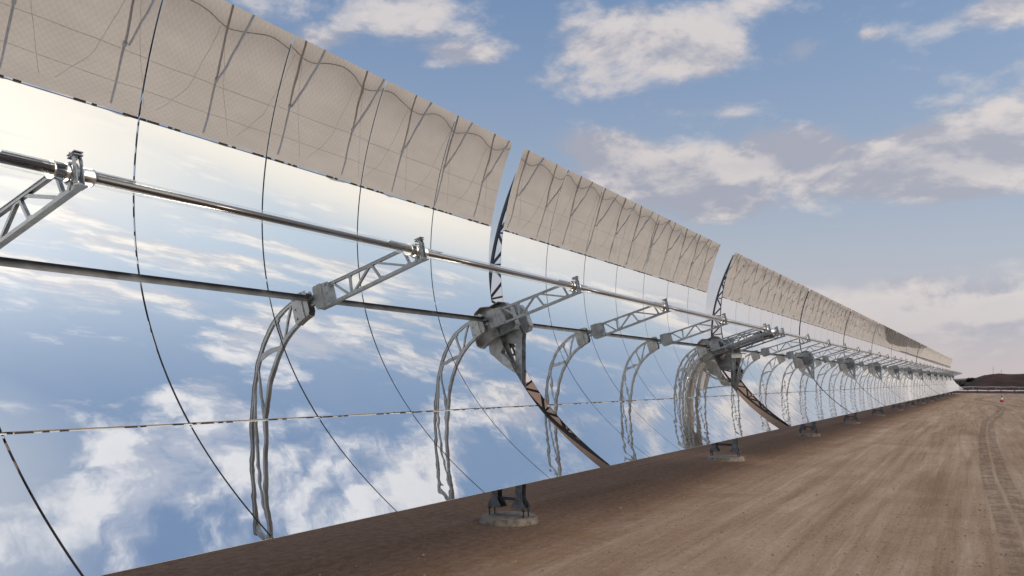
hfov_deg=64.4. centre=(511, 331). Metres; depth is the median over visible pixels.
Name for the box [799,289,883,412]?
trough module
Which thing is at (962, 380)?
hills
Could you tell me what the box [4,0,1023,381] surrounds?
sky
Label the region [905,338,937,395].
trough module
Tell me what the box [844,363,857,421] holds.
support pylon
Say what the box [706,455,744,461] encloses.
foundation
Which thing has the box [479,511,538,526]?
foundation
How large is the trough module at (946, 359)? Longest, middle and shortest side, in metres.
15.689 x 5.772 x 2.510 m
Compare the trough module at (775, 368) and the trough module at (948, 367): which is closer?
the trough module at (775, 368)
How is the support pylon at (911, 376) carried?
on the foundation
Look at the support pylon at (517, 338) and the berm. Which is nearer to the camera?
the support pylon at (517, 338)
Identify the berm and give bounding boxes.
[948,373,1023,393]
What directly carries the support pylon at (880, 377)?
on the foundation at (877, 415)
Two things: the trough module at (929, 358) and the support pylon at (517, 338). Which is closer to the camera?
the support pylon at (517, 338)
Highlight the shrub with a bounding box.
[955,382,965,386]
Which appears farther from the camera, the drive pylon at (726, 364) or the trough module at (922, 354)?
the trough module at (922, 354)
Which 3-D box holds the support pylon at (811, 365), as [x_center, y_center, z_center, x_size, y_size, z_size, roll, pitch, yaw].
[13.203,2.839,36.313,0.780,3.440,0.340,-2,-4,31]
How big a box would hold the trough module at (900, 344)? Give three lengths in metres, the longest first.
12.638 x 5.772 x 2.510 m
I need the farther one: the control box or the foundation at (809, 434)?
the foundation at (809, 434)
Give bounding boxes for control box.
[730,353,745,389]
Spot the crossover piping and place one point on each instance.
(766, 336)
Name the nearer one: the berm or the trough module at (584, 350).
the trough module at (584, 350)
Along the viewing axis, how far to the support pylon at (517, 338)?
14.07 m
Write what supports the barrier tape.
attached to the windbreak fence
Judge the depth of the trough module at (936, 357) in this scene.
115.38 m
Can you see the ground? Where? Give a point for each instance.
(352, 543)
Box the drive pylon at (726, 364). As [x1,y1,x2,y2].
[710,342,743,456]
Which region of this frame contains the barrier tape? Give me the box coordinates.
[957,390,1023,390]
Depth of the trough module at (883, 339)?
61.90 m
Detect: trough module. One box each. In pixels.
[0,0,664,575]
[489,148,778,464]
[711,252,850,425]
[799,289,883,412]
[841,310,905,405]
[871,323,919,400]
[891,332,929,397]
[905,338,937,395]
[916,344,944,393]
[925,348,949,392]
[932,351,953,391]
[938,354,956,390]
[943,356,960,389]
[947,358,962,389]
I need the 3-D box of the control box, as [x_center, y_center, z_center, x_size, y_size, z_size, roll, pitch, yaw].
[6.856,1.238,24.620,0.433,1.183,0.541,-2,-4,31]
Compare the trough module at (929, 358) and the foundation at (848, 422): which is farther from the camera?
the trough module at (929, 358)
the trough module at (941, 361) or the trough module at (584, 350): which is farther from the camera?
the trough module at (941, 361)
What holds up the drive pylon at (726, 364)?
on the foundation at (731, 458)
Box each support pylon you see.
[486,322,531,517]
[799,357,817,433]
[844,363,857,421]
[872,366,883,414]
[891,369,901,407]
[906,371,913,404]
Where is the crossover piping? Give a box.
[720,324,782,359]
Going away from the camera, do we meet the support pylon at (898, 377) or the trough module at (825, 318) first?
the trough module at (825, 318)
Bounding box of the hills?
[726,378,965,382]
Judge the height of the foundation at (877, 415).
0.162 m
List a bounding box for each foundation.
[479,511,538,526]
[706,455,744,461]
[796,433,819,436]
[842,421,859,423]
[870,414,885,415]
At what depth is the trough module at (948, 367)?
147.21 m
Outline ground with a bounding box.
[1,382,1023,575]
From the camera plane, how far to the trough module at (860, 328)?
51.25 m

